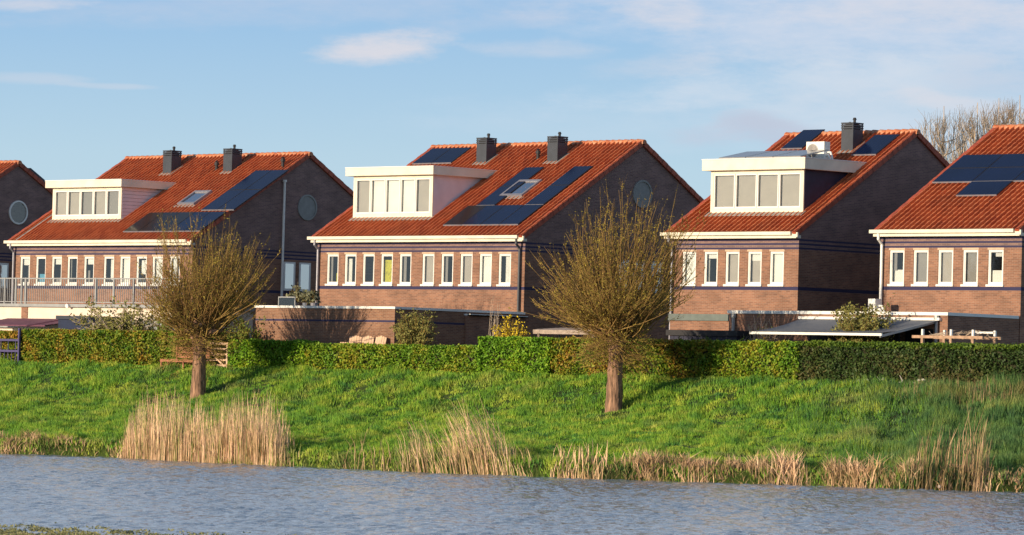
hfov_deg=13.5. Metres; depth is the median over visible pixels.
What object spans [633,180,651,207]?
round window
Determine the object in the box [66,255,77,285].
window
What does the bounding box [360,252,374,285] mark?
window
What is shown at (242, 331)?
shrub
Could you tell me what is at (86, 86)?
sky
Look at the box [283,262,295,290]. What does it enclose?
window
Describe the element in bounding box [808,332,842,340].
patio door
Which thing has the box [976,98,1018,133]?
bare tree
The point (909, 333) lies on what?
door
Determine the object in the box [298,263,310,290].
window
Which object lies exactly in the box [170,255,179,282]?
window
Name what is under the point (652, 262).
window
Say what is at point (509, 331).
shrub
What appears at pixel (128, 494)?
water
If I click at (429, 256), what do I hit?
window
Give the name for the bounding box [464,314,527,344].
side shed
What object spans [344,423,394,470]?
reeds
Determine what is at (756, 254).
window
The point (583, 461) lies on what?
reeds
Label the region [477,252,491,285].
window
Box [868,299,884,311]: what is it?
air conditioner
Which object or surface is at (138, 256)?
window
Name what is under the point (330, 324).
flat annex
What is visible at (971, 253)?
window
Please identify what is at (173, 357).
hedge
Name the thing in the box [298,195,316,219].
round window
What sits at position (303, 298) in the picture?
potted plant
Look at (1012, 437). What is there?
tall grass
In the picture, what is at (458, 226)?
brick house
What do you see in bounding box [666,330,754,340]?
garden shed
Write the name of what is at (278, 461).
reeds
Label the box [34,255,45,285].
window
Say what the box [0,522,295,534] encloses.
waterweed
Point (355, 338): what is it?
garden chair
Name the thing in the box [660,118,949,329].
brick house
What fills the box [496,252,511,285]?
window
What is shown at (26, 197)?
brick house
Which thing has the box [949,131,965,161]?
bare tree
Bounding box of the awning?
[0,318,57,326]
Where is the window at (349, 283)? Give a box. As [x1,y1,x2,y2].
[342,252,356,285]
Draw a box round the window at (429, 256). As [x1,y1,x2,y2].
[420,252,434,285]
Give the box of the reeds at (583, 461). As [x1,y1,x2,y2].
[550,440,610,478]
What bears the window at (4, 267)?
in the brick house at (26, 197)
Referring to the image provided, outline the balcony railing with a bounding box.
[0,278,236,304]
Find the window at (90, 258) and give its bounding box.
[83,255,94,285]
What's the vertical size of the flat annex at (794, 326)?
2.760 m
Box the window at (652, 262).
[651,262,662,292]
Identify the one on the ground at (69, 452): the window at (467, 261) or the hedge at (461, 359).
the hedge at (461, 359)
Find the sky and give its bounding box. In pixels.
[0,0,1023,198]
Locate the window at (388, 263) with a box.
[379,252,392,285]
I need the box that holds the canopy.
[56,315,117,329]
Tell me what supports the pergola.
on the ground at (69, 452)
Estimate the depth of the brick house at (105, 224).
200.34 m
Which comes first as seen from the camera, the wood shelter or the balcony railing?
the wood shelter
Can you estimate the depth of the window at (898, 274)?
162.04 m
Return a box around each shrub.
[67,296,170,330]
[129,318,173,330]
[220,316,265,353]
[390,305,438,345]
[489,291,503,335]
[491,314,529,336]
[742,314,787,340]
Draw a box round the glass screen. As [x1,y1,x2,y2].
[278,297,295,305]
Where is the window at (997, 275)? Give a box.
[985,248,1003,286]
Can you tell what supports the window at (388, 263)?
in the brick house at (458, 226)
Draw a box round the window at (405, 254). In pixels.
[397,252,411,285]
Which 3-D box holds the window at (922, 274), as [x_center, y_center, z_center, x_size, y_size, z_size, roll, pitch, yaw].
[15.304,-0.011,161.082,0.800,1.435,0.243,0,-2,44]
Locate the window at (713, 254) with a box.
[702,250,717,285]
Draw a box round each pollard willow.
[127,201,280,398]
[508,173,710,412]
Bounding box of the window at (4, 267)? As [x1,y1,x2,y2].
[0,263,8,287]
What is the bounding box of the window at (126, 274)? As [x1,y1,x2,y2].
[119,255,130,285]
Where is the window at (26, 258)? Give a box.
[18,255,29,285]
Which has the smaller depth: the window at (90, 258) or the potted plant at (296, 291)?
the potted plant at (296, 291)
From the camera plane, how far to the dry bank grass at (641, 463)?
133.28 m
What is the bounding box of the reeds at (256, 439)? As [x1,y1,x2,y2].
[119,386,298,466]
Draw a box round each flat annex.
[0,303,254,366]
[254,305,525,345]
[727,310,1018,344]
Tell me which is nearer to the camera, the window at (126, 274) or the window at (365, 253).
the window at (365, 253)
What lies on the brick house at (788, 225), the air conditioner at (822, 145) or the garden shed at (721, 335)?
the air conditioner at (822, 145)
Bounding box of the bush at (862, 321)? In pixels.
[827,293,900,342]
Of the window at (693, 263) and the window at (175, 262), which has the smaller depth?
the window at (693, 263)
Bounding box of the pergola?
[912,329,1001,343]
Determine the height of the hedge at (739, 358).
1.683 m
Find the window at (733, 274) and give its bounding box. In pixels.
[723,250,739,285]
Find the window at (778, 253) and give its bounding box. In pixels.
[767,249,784,286]
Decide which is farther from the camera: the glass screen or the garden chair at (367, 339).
the glass screen
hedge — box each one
[0,330,24,362]
[21,328,168,366]
[160,330,226,368]
[226,338,320,368]
[303,342,480,373]
[475,335,561,375]
[545,336,715,379]
[711,339,805,380]
[796,340,1023,386]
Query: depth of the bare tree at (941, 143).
250.13 m
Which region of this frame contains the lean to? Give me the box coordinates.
[668,314,728,335]
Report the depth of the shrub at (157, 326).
180.12 m
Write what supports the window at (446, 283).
in the brick house at (458, 226)
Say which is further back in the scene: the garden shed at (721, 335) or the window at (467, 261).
the window at (467, 261)
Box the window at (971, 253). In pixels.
[960,248,978,286]
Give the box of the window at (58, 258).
[51,255,61,285]
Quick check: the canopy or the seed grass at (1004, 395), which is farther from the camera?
the canopy
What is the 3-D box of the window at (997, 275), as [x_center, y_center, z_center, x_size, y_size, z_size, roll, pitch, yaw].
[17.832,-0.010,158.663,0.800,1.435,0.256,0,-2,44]
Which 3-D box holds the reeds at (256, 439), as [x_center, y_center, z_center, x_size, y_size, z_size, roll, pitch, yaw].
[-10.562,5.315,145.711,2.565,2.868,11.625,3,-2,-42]
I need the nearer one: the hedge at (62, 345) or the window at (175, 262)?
the hedge at (62, 345)
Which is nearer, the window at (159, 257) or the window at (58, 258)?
the window at (159, 257)
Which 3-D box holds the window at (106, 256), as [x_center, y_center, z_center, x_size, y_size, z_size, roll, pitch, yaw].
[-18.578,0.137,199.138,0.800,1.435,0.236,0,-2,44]
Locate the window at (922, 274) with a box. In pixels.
[911,248,928,285]
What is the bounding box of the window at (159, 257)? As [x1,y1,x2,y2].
[150,255,162,285]
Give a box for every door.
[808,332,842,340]
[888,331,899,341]
[905,329,932,343]
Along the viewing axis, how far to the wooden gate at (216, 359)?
176.43 m
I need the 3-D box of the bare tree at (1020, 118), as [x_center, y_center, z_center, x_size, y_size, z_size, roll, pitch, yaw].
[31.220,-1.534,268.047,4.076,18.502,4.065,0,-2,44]
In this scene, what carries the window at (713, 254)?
in the brick house at (788, 225)
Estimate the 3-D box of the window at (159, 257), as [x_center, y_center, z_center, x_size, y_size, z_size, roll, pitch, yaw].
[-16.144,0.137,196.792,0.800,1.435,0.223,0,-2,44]
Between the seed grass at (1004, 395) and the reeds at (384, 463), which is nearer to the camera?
the reeds at (384, 463)
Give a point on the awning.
(26, 322)
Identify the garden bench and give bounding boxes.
[160,347,209,369]
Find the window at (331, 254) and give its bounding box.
[325,252,338,285]
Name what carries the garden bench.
on the ground at (69, 452)
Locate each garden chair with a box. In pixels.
[349,335,361,343]
[362,335,373,343]
[375,336,386,343]
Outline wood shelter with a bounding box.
[533,328,594,337]
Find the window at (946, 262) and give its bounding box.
[936,248,953,285]
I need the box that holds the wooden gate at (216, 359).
[207,343,228,367]
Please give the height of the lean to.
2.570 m
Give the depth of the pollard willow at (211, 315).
171.00 m
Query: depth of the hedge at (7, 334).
186.09 m
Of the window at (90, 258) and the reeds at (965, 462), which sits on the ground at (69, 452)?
the reeds at (965, 462)
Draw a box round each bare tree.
[910,111,975,163]
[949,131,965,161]
[954,102,998,152]
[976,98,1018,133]
[996,98,1023,124]
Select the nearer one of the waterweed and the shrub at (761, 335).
the waterweed
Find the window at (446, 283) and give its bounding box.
[439,252,453,285]
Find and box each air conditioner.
[806,141,832,158]
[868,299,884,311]
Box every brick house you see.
[0,160,57,302]
[4,145,353,338]
[307,132,703,339]
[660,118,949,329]
[869,124,1023,343]
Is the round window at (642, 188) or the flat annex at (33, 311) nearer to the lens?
the round window at (642, 188)
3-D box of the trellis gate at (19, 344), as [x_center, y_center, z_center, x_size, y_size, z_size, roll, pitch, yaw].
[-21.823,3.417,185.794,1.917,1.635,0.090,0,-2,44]
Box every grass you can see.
[0,428,1023,491]
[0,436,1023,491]
[660,369,1023,491]
[896,371,1023,402]
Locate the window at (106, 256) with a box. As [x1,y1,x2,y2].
[102,255,114,285]
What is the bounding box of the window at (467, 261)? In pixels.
[458,252,472,285]
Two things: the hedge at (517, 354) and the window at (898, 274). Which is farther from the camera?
the hedge at (517, 354)
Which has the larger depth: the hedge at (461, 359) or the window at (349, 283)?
the window at (349, 283)
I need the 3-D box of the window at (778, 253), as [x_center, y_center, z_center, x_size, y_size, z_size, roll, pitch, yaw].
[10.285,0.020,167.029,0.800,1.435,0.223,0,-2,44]
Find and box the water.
[0,454,1023,534]
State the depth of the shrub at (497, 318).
168.41 m
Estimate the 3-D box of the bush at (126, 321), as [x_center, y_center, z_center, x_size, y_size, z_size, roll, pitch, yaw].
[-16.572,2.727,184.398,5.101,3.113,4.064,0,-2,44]
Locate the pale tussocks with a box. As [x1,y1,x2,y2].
[0,431,1023,491]
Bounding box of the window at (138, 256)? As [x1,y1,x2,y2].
[135,255,146,285]
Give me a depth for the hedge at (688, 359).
159.83 m
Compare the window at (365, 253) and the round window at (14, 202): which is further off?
the round window at (14, 202)
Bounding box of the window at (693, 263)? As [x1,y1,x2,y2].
[681,250,696,285]
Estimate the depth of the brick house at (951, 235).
160.98 m
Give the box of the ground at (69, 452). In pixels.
[0,364,1023,491]
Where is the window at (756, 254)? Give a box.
[745,249,761,285]
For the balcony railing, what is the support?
on the flat annex at (33, 311)
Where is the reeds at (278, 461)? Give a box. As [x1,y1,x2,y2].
[212,436,304,465]
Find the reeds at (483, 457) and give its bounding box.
[373,391,539,475]
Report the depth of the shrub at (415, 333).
170.77 m
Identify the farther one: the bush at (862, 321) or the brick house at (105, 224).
the brick house at (105, 224)
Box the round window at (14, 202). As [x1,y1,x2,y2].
[9,201,27,223]
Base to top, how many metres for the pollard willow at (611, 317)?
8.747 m
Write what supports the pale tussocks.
on the ground at (69, 452)
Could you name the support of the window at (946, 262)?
in the brick house at (951, 235)
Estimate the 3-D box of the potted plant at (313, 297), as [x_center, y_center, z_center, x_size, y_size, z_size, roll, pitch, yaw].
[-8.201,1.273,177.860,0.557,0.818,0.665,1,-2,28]
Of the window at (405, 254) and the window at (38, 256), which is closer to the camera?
the window at (405, 254)
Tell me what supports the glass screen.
on the flat annex at (330, 324)
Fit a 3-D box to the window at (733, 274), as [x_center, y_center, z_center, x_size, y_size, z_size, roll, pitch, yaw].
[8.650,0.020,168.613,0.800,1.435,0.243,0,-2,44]
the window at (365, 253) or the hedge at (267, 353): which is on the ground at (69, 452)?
the hedge at (267, 353)
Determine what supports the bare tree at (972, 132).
on the ground at (69, 452)
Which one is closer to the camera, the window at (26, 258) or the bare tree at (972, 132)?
the window at (26, 258)
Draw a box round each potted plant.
[286,283,302,305]
[299,289,309,305]
[306,290,320,305]
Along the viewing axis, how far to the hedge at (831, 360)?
151.62 m
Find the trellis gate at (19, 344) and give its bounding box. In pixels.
[0,328,20,362]
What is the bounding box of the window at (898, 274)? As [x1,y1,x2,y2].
[887,248,904,285]
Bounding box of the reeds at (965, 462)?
[908,408,997,491]
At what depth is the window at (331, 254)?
186.42 m
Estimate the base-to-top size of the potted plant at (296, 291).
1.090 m
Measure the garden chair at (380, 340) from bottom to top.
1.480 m
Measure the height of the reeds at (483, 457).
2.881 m

